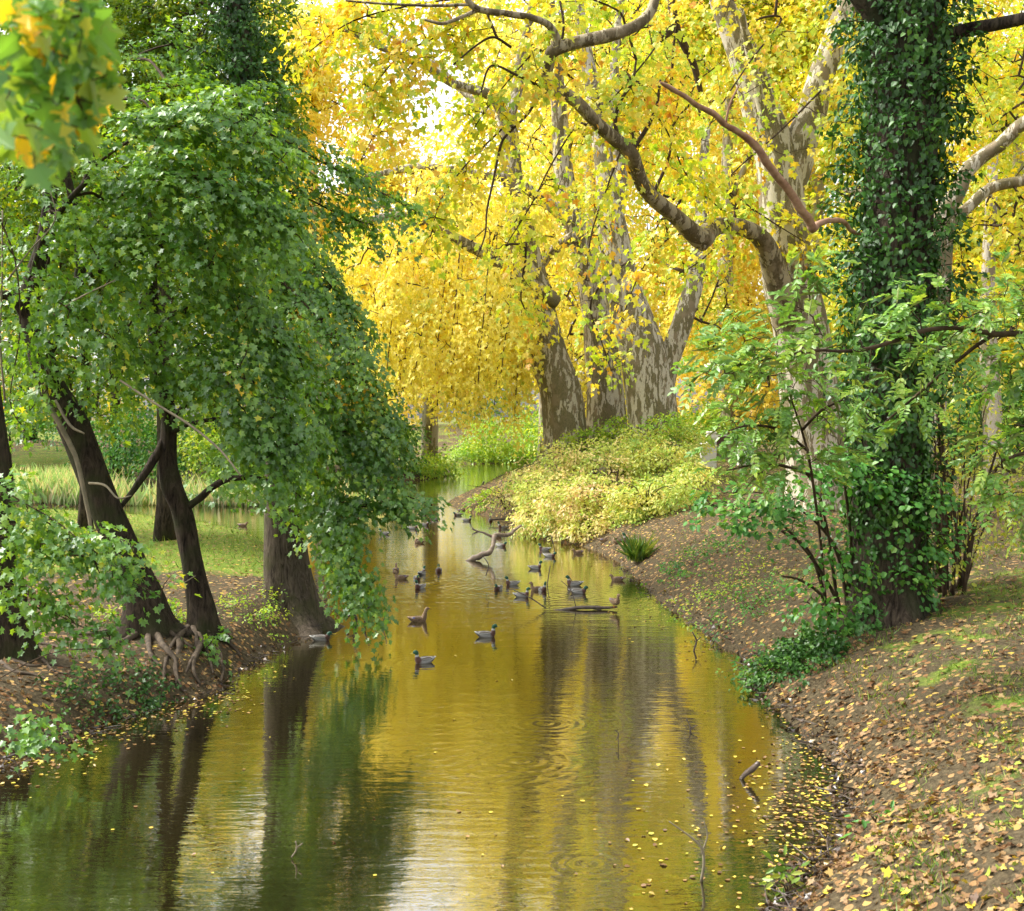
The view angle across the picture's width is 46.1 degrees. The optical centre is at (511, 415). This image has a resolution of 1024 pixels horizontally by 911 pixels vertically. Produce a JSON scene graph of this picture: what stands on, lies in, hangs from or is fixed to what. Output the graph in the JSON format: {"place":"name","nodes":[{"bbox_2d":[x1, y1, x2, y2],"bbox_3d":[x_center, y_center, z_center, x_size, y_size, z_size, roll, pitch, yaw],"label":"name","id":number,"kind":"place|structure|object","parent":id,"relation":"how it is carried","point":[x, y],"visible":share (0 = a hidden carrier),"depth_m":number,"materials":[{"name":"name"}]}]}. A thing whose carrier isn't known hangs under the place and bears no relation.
{"place":"outdoors","nodes":[
{"label":"outdoors","id":0,"kind":"place"},
{"bbox_2d":[0,463,848,910],"bbox_3d":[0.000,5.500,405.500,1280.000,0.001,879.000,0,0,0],"label":"water","id":1,"kind":"structure","parent":0,"point":[368,763],"depth_m":18.57,"materials":[{"name":"liquid"}]},
{"bbox_2d":[12,463,381,506],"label":"reeds","id":2,"kind":"object","parent":1,"relation":"on","point":[58,487],"visible":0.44,"depth_m":72.91,"materials":[{"name":"plant"}]},
{"bbox_2d":[309,631,332,640],"bbox_3d":[-4.651,5.420,29.407,0.621,0.274,0.249,0,0,-11],"label":"duck","id":3,"kind":"object","parent":1,"relation":"on","point":[321,637],"visible":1,"depth_m":29.32},
{"bbox_2d":[392,570,408,579],"bbox_3d":[-3.745,5.377,40.420,0.609,0.358,0.249,0,0,-17],"label":"duck","id":4,"kind":"object","parent":1,"relation":"on","point":[397,576],"visible":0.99,"depth_m":40.34},
{"bbox_2d":[407,607,429,621],"bbox_3d":[-2.476,5.341,32.112,0.669,0.434,0.262,0,0,-9],"label":"duck","id":5,"kind":"object","parent":1,"relation":"on","point":[423,618],"visible":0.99,"depth_m":32.05},
{"bbox_2d":[414,580,425,588],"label":"duck","id":6,"kind":"object","parent":1,"relation":"on","point":[420,586],"visible":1,"depth_m":38.06},
{"bbox_2d":[418,566,425,574],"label":"duck","id":7,"kind":"object","parent":1,"relation":"on","point":[423,572],"visible":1,"depth_m":41.46},
{"bbox_2d":[0,480,846,909],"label":"floating leaves","id":8,"kind":"object","parent":1,"relation":"on","point":[820,792],"visible":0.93,"depth_m":17.41,"materials":[{"name":"yellow plant"}]},
{"bbox_2d":[411,650,435,663],"bbox_3d":[-1.971,5.377,26.724,0.609,0.358,0.249,0,0,-26],"label":"duck","id":9,"kind":"object","parent":1,"relation":"on","point":[424,659],"visible":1,"depth_m":26.62},
{"bbox_2d":[474,624,497,637],"bbox_3d":[-0.622,5.368,29.866,0.646,0.380,0.264,0,0,-3],"label":"duck","id":10,"kind":"object","parent":1,"relation":"on","point":[486,634],"visible":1,"depth_m":29.78},
{"bbox_2d":[465,525,521,560],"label":"branch","id":11,"kind":"object","parent":1,"relation":"on","point":[488,552],"visible":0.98,"depth_m":45.81,"materials":[{"name":"brown wood"}]},
{"bbox_2d":[494,584,502,589],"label":"duck","id":12,"kind":"object","parent":1,"relation":"on","point":[498,587],"visible":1,"depth_m":37.85},
{"bbox_2d":[496,542,507,546],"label":"duck","id":13,"kind":"object","parent":1,"relation":"on","point":[501,544],"visible":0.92,"depth_m":50.30},
{"bbox_2d":[496,521,507,528],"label":"duck","id":14,"kind":"object","parent":1,"relation":"on","point":[500,526],"visible":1,"depth_m":58.31},
{"bbox_2d":[503,576,519,585],"bbox_3d":[-0.006,5.377,38.993,0.609,0.358,0.249,0,0,-17],"label":"duck","id":15,"kind":"object","parent":1,"relation":"on","point":[510,583],"visible":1,"depth_m":38.91},
{"bbox_2d":[513,587,531,597],"bbox_3d":[0.312,5.377,36.429,0.609,0.358,0.249,0,0,0],"label":"duck","id":16,"kind":"object","parent":1,"relation":"on","point":[516,594],"visible":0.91,"depth_m":36.37},
{"bbox_2d":[482,555,572,585],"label":"branch","id":17,"kind":"object","parent":1,"relation":"on","point":[548,573],"visible":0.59,"depth_m":38.81,"materials":[{"name":"brown wood"}]},
{"bbox_2d":[528,561,543,568],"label":"duck","id":18,"kind":"object","parent":1,"relation":"on","point":[535,566],"visible":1,"depth_m":42.99},
{"bbox_2d":[529,582,542,590],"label":"duck","id":19,"kind":"object","parent":1,"relation":"on","point":[533,588],"visible":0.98,"depth_m":37.70},
{"bbox_2d":[538,581,547,591],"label":"duck","id":20,"kind":"object","parent":1,"relation":"on","point":[543,589],"visible":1,"depth_m":37.50},
{"bbox_2d":[538,543,550,550],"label":"duck","id":21,"kind":"object","parent":1,"relation":"on","point":[544,548],"visible":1,"depth_m":48.86},
{"bbox_2d":[543,552,556,556],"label":"duck","id":22,"kind":"object","parent":1,"relation":"on","point":[549,554],"visible":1,"depth_m":46.59},
{"bbox_2d":[514,581,617,609],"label":"branch","id":23,"kind":"object","parent":1,"relation":"on","point":[575,607],"visible":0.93,"depth_m":33.99,"materials":[{"name":"brown wood"}]},
{"bbox_2d":[609,594,620,606],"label":"duck","id":24,"kind":"object","parent":23,"relation":"on","point":[614,601],"visible":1,"depth_m":33.87},
{"bbox_2d":[564,575,583,585],"bbox_3d":[1.999,5.362,38.888,0.670,0.394,0.274,0,0,6],"label":"duck","id":25,"kind":"object","parent":1,"relation":"on","point":[573,583],"visible":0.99,"depth_m":38.80},
{"bbox_2d":[571,548,583,553],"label":"duck","id":26,"kind":"object","parent":1,"relation":"on","point":[577,551],"visible":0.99,"depth_m":47.75},
{"bbox_2d":[569,586,589,593],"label":"duck","id":27,"kind":"object","parent":1,"relation":"on","point":[578,591],"visible":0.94,"depth_m":37.05},
{"bbox_2d":[609,574,624,580],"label":"duck","id":28,"kind":"object","parent":1,"relation":"on","point":[617,578],"visible":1,"depth_m":39.98},
{"bbox_2d":[668,821,707,881],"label":"branch","id":29,"kind":"object","parent":1,"relation":"on","point":[703,858],"visible":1,"depth_m":14.18,"materials":[{"name":"brown plant"}]},
{"bbox_2d":[692,632,700,650],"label":"branch","id":30,"kind":"object","parent":1,"relation":"on","point":[696,639],"visible":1,"depth_m":28.07,"materials":[{"name":"brown wood"}]},
{"bbox_2d":[739,761,760,779],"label":"branch","id":31,"kind":"object","parent":1,"relation":"on","point":[751,769],"visible":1,"depth_m":18.06,"materials":[{"name":"brown wood"}]},
{"bbox_2d":[0,418,1023,910],"bbox_3d":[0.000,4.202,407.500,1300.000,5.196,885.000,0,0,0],"label":"ground","id":32,"kind":"structure","parent":0,"point":[956,772],"depth_m":23.07,"materials":[{"name":"soil"}]},
{"bbox_2d":[1,375,55,458],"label":"bush","id":33,"kind":"object","parent":32,"relation":"on","point":[41,428],"visible":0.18,"depth_m":88.13,"materials":[{"name":"green plant"}]},
{"bbox_2d":[0,0,129,194],"bbox_3d":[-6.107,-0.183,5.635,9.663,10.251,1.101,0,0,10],"label":"maple tree","id":34,"kind":"object","parent":32,"relation":"on","point":[61,80],"visible":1,"depth_m":4.51,"materials":[{"name":"green plant"}]},
{"bbox_2d":[36,124,126,420],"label":"plane tree","id":35,"kind":"object","parent":32,"relation":"on","point":[90,265],"depth_m":91.86,"materials":[{"name":"green plant"}]},
{"bbox_2d":[32,666,154,728],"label":"plant","id":36,"kind":"object","parent":32,"relation":"on","point":[73,685],"visible":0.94,"depth_m":21.78,"materials":[{"name":"green plant"}]},
{"bbox_2d":[0,126,200,778],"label":"maple tree","id":37,"kind":"object","parent":32,"relation":"on","point":[20,639],"visible":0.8,"depth_m":21.30,"materials":[{"name":"green plant"}]},
{"bbox_2d":[86,603,121,624],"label":"plant","id":38,"kind":"object","parent":32,"relation":"on","point":[114,612],"visible":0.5,"depth_m":26.94,"materials":[{"name":"green plant"}]},
{"bbox_2d":[0,1,217,439],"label":"broadleaf tree","id":39,"kind":"object","parent":32,"relation":"on","point":[34,438],"depth_m":104.59,"materials":[{"name":"green plant"}]},
{"bbox_2d":[32,390,212,485],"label":"bush","id":40,"kind":"object","parent":32,"relation":"on","point":[129,453],"visible":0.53,"depth_m":76.80,"materials":[{"name":"green plant"}]},
{"bbox_2d":[92,646,187,714],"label":"plant","id":41,"kind":"object","parent":32,"relation":"on","point":[146,687],"visible":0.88,"depth_m":22.84,"materials":[{"name":"green plant"}]},
{"bbox_2d":[0,165,310,476],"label":"broadleaf tree","id":42,"kind":"object","parent":32,"relation":"on","point":[74,352],"visible":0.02,"depth_m":81.93,"materials":[{"name":"green plant"}]},
{"bbox_2d":[0,0,324,541],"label":"maple tree","id":43,"kind":"object","parent":32,"relation":"on","point":[144,16],"visible":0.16,"depth_m":41.24,"materials":[{"name":"green plant"}]},
{"bbox_2d":[0,13,338,685],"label":"maple tree","id":44,"kind":"object","parent":32,"relation":"on","point":[185,133],"visible":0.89,"depth_m":24.30,"materials":[{"name":"green plant"}]},
{"bbox_2d":[0,142,343,528],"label":"maple tree","id":45,"kind":"object","parent":32,"relation":"on","point":[82,520],"visible":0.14,"depth_m":45.65,"materials":[{"name":"green plant"}]},
{"bbox_2d":[167,598,186,622],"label":"plant","id":46,"kind":"object","parent":32,"relation":"on","point":[173,607],"visible":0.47,"depth_m":26.99,"materials":[{"name":"green plant"}]},
{"bbox_2d":[146,320,247,475],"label":"broadleaf tree","id":47,"kind":"object","parent":32,"relation":"on","point":[210,416],"visible":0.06,"depth_m":81.91,"materials":[{"name":"green plant"}]},
{"bbox_2d":[56,179,346,691],"bbox_3d":[-6.686,0.140,25.596,6.155,10.878,4.489,0,0,0],"label":"maple tree","id":48,"kind":"object","parent":32,"relation":"on","point":[272,438],"visible":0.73,"depth_m":25.39,"materials":[{"name":"green plant"}]},
{"bbox_2d":[177,422,263,485],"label":"bush","id":49,"kind":"object","parent":32,"relation":"on","point":[206,443],"visible":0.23,"depth_m":75.48,"materials":[{"name":"green plant"}]},
{"bbox_2d":[214,587,290,646],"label":"plant","id":50,"kind":"object","parent":32,"relation":"on","point":[255,610],"visible":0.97,"depth_m":29.06,"materials":[{"name":"green plant"}]},
{"bbox_2d":[245,578,292,615],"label":"plant","id":51,"kind":"object","parent":32,"relation":"on","point":[273,596],"visible":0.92,"depth_m":30.30,"materials":[{"name":"green plant"}]},
{"bbox_2d":[172,133,392,457],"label":"plane tree","id":52,"kind":"object","parent":32,"relation":"on","point":[335,382],"depth_m":95.93,"materials":[{"name":"green plant"}]},
{"bbox_2d":[181,0,454,657],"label":"maple tree","id":53,"kind":"object","parent":32,"relation":"on","point":[287,565],"visible":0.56,"depth_m":28.92,"materials":[{"name":"green plant"}]},
{"bbox_2d":[238,0,458,469],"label":"plane tree","id":54,"kind":"object","parent":32,"relation":"on","point":[324,116],"visible":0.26,"depth_m":90.38,"materials":[{"name":"yellow plant"}]},
{"bbox_2d":[333,397,431,475],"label":"bush","id":55,"kind":"object","parent":32,"relation":"on","point":[415,440],"visible":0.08,"depth_m":102.81,"materials":[{"name":"green plant"}]},
{"bbox_2d":[382,358,421,429],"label":"bush","id":56,"kind":"object","parent":32,"relation":"on","point":[411,415],"visible":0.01,"depth_m":109.18,"materials":[{"name":"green plant"}]},
{"bbox_2d":[392,443,474,479],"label":"bush","id":57,"kind":"object","parent":32,"relation":"on","point":[439,468],"visible":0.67,"depth_m":105.49,"materials":[{"name":"green plant"}]},
{"bbox_2d":[0,526,868,910],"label":"shore debris","id":58,"kind":"object","parent":32,"relation":"on","point":[840,834],"visible":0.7,"depth_m":18.63,"materials":[{"name":"brown soil"}]},
{"bbox_2d":[291,182,578,466],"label":"plane tree","id":59,"kind":"object","parent":32,"relation":"on","point":[433,445],"visible":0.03,"depth_m":103.33,"materials":[{"name":"yellow plant"}]},
{"bbox_2d":[308,0,593,480],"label":"plane tree","id":60,"kind":"object","parent":32,"relation":"on","point":[553,372],"visible":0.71,"depth_m":61.46,"materials":[{"name":"yellow plant"}]},
{"bbox_2d":[459,481,513,513],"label":"plant","id":61,"kind":"object","parent":32,"relation":"on","point":[481,498],"visible":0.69,"depth_m":68.38,"materials":[{"name":"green plant"}]},
{"bbox_2d":[445,397,538,463],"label":"bush","id":62,"kind":"object","parent":32,"relation":"on","point":[491,453],"visible":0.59,"depth_m":137.51,"materials":[{"name":"green plant"}]},
{"bbox_2d":[468,480,520,524],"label":"bush","id":63,"kind":"object","parent":32,"relation":"on","point":[503,501],"visible":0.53,"depth_m":61.44,"materials":[{"name":"green plant"}]},
{"bbox_2d":[346,0,643,479],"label":"plane tree","id":64,"kind":"object","parent":32,"relation":"on","point":[605,403],"visible":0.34,"depth_m":66.33,"materials":[{"name":"yellow plant"}]},
{"bbox_2d":[0,249,1023,427],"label":"woodland","id":65,"kind":"object","parent":32,"relation":"on","point":[680,392],"visible":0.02,"depth_m":184.66,"materials":[{"name":"green plant"}]},
{"bbox_2d":[0,526,1023,910],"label":"fallen leaves","id":66,"kind":"object","parent":32,"relation":"on","point":[876,831],"depth_m":15.47,"materials":[{"name":"plant"}]},
{"bbox_2d":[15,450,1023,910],"bbox_3d":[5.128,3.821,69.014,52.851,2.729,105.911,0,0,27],"label":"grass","id":67,"kind":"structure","parent":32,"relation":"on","point":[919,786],"depth_m":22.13,"materials":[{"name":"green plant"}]},
{"bbox_2d":[27,456,1023,688],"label":"fallen leaves","id":68,"kind":"object","parent":32,"relation":"on","point":[259,644],"visible":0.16,"depth_m":30.90,"materials":[{"name":"plant"}]},
{"bbox_2d":[509,414,543,468],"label":"bush","id":69,"kind":"object","parent":32,"relation":"on","point":[533,438],"visible":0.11,"depth_m":117.61,"materials":[{"name":"green plant"}]},
{"bbox_2d":[405,0,664,459],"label":"plane tree","id":70,"kind":"object","parent":32,"relation":"on","point":[451,137],"visible":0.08,"depth_m":117.58,"materials":[{"name":"yellow plant"}]},
{"bbox_2d":[496,440,591,539],"bbox_3d":[1.840,3.424,57.390,5.318,4.431,10.438,0,0,0],"label":"bush","id":71,"kind":"object","parent":32,"relation":"on","point":[526,494],"visible":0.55,"depth_m":55.59,"materials":[{"name":"yellow plant"}]},
{"bbox_2d":[261,0,866,514],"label":"plane tree","id":72,"kind":"object","parent":32,"relation":"on","point":[781,230],"visible":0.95,"depth_m":37.86,"materials":[{"name":"yellow plant"}]},
{"bbox_2d":[527,433,652,545],"bbox_3d":[3.850,3.227,55.430,5.210,4.790,10.848,0,0,12],"label":"bush","id":73,"kind":"object","parent":32,"relation":"on","point":[585,510],"visible":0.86,"depth_m":52.71,"materials":[{"name":"yellow plant"}]},
{"bbox_2d":[475,0,721,409],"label":"plane tree","id":74,"kind":"object","parent":32,"relation":"on","point":[655,306],"visible":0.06,"depth_m":98.65,"materials":[{"name":"yellow plant"}]},
{"bbox_2d":[597,536,608,542],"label":"duck","id":75,"kind":"object","parent":32,"relation":"on","point":[603,540],"visible":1,"depth_m":49.30},
{"bbox_2d":[613,537,623,543],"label":"duck","id":76,"kind":"object","parent":32,"relation":"on","point":[615,541],"visible":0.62,"depth_m":48.02},
{"bbox_2d":[553,409,693,463],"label":"bush","id":77,"kind":"object","parent":32,"relation":"on","point":[674,419],"visible":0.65,"depth_m":60.79,"materials":[{"name":"green plant"}]},
{"bbox_2d":[613,532,663,561],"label":"grass tuft","id":78,"kind":"object","parent":32,"relation":"on","point":[635,550],"visible":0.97,"depth_m":42.77,"materials":[{"name":"green plant"}]},
{"bbox_2d":[546,0,760,478],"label":"plane tree","id":79,"kind":"object","parent":32,"relation":"on","point":[646,394],"visible":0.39,"depth_m":61.86,"materials":[{"name":"yellow plant"}]},
{"bbox_2d":[605,422,717,487],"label":"bush","id":80,"kind":"object","parent":32,"relation":"on","point":[657,449],"visible":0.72,"depth_m":57.66,"materials":[{"name":"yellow plant"}]},
{"bbox_2d":[597,459,728,528],"bbox_3d":[6.681,3.618,51.746,6.490,3.513,4.976,0,0,-31],"label":"bush","id":81,"kind":"object","parent":32,"relation":"on","point":[647,498],"visible":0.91,"depth_m":50.67,"materials":[{"name":"yellow plant"}]},
{"bbox_2d":[640,524,776,588],"bbox_3d":[6.297,4.470,37.557,4.491,2.080,4.713,0,0,0],"label":"plant","id":82,"kind":"object","parent":32,"relation":"on","point":[695,564],"visible":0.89,"depth_m":37.73,"materials":[{"name":"green plant"}]},
{"bbox_2d":[700,431,717,467],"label":"bridge post","id":83,"kind":"object","parent":32,"relation":"on","point":[709,456],"visible":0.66,"depth_m":73.72,"materials":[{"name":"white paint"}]},
{"bbox_2d":[658,551,791,628],"bbox_3d":[5.780,4.757,33.292,3.382,1.542,4.904,0,0,0],"label":"plant","id":84,"kind":"object","parent":32,"relation":"on","point":[697,597],"visible":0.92,"depth_m":32.83,"materials":[{"name":"green plant"}]},
{"bbox_2d":[678,394,771,452],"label":"bush","id":85,"kind":"object","parent":32,"relation":"on","point":[701,421],"visible":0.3,"depth_m":87.30,"materials":[{"name":"green plant"}]},
{"bbox_2d":[629,7,829,458],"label":"plane tree","id":86,"kind":"object","parent":32,"relation":"on","point":[750,277],"visible":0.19,"depth_m":88.60,"materials":[{"name":"yellow plant"}]},
{"bbox_2d":[637,0,837,416],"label":"plane tree","id":87,"kind":"object","parent":32,"relation":"on","point":[653,299],"depth_m":115.95,"materials":[{"name":"yellow plant"}]},
{"bbox_2d":[700,393,784,454],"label":"bush","id":88,"kind":"object","parent":32,"relation":"on","point":[769,438],"visible":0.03,"depth_m":92.73,"materials":[{"name":"green plant"}]},
{"bbox_2d":[737,430,753,465],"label":"bridge post","id":89,"kind":"object","parent":32,"relation":"on","point":[743,450],"visible":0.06,"depth_m":75.72,"materials":[{"name":"white paint"}]},
{"bbox_2d":[716,435,741,444],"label":"bridge railing","id":90,"kind":"object","parent":89,"relation":"attached to","point":[720,440],"visible":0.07,"depth_m":74.99,"materials":[{"name":"grey metal"}]},
{"bbox_2d":[689,563,819,641],"bbox_3d":[5.922,4.566,29.921,2.886,1.772,3.275,0,0,30],"label":"plant","id":91,"kind":"object","parent":32,"relation":"on","point":[753,607],"visible":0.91,"depth_m":29.97,"materials":[{"name":"green plant"}]},
{"bbox_2d":[715,636,799,684],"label":"plant","id":92,"kind":"object","parent":32,"relation":"on","point":[751,663],"visible":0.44,"depth_m":24.96,"materials":[{"name":"green plant"}]},
{"bbox_2d":[758,845,809,899],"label":"plant","id":93,"kind":"object","parent":32,"relation":"on","point":[781,876],"visible":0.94,"depth_m":13.83,"materials":[{"name":"green plant"}]},
{"bbox_2d":[684,300,887,595],"bbox_3d":[5.039,1.312,23.632,3.250,6.442,9.877,0,0,8],"label":"ash sapling","id":94,"kind":"object","parent":32,"relation":"on","point":[783,434],"visible":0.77,"depth_m":19.73,"materials":[{"name":"green plant"}]},
{"bbox_2d":[728,605,887,704],"bbox_3d":[5.857,4.629,23.846,2.974,1.801,2.863,0,0,41],"label":"plant","id":95,"kind":"object","parent":32,"relation":"on","point":[808,643],"visible":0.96,"depth_m":23.83,"materials":[{"name":"green plant"}]},
{"bbox_2d":[601,0,1018,266],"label":"plane tree","id":96,"kind":"object","parent":32,"relation":"on","point":[765,8],"visible":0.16,"depth_m":82.50,"materials":[{"name":"yellow plant"}]},
{"bbox_2d":[681,442,983,640],"bbox_3d":[6.324,2.739,24.258,6.176,4.417,2.117,0,0,-10],"label":"hazel shrub","id":97,"kind":"object","parent":32,"relation":"on","point":[842,564],"visible":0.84,"depth_m":24.19,"materials":[{"name":"green plant"}]},
{"bbox_2d":[660,0,1023,632],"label":"ivy clad tree","id":98,"kind":"object","parent":32,"relation":"on","point":[903,55],"visible":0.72,"depth_m":24.49,"materials":[{"name":"green plant"}]},
{"bbox_2d":[667,244,1023,561],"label":"ash tree","id":99,"kind":"object","parent":32,"relation":"on","point":[812,332],"visible":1,"depth_m":18.68,"materials":[{"name":"green plant"}]},
{"bbox_2d":[838,800,894,844],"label":"plant","id":100,"kind":"object","parent":32,"relation":"on","point":[864,823],"visible":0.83,"depth_m":15.19,"materials":[{"name":"green plant"}]},
{"bbox_2d":[780,0,1023,475],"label":"plane tree","id":101,"kind":"object","parent":32,"relation":"on","point":[986,256],"visible":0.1,"depth_m":72.57,"materials":[{"name":"yellow plant"}]},
{"bbox_2d":[836,343,977,469],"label":"bush","id":102,"kind":"object","parent":32,"relation":"on","point":[846,402],"visible":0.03,"depth_m":69.06,"materials":[{"name":"green plant"}]},
{"bbox_2d":[791,2,1023,448],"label":"plane tree","id":103,"kind":"object","parent":32,"relation":"on","point":[842,198],"visible":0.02,"depth_m":117.12,"materials":[{"name":"yellow plant"}]},
{"bbox_2d":[799,0,1023,514],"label":"plane tree","id":104,"kind":"object","parent":32,"relation":"on","point":[1004,137],"visible":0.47,"depth_m":40.85,"materials":[{"name":"yellow plant"}]},
{"bbox_2d":[831,0,1023,451],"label":"plane tree","id":105,"kind":"object","parent":32,"relation":"on","point":[1011,165],"visible":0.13,"depth_m":91.52,"materials":[{"name":"yellow plant"}]},
{"bbox_2d":[925,281,1023,596],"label":"shrub","id":106,"kind":"object","parent":32,"relation":"on","point":[960,569],"visible":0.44,"depth_m":26.10,"materials":[{"name":"green plant"}]},
{"bbox_2d":[945,357,1023,473],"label":"bush","id":107,"kind":"object","parent":32,"relation":"on","point":[978,411],"visible":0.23,"depth_m":64.48,"materials":[{"name":"green plant"}]},
{"bbox_2d":[0,0,1023,417],"label":"sky","id":108,"kind":"structure","parent":0,"point":[443,98],"materials":[{"name":"white"}]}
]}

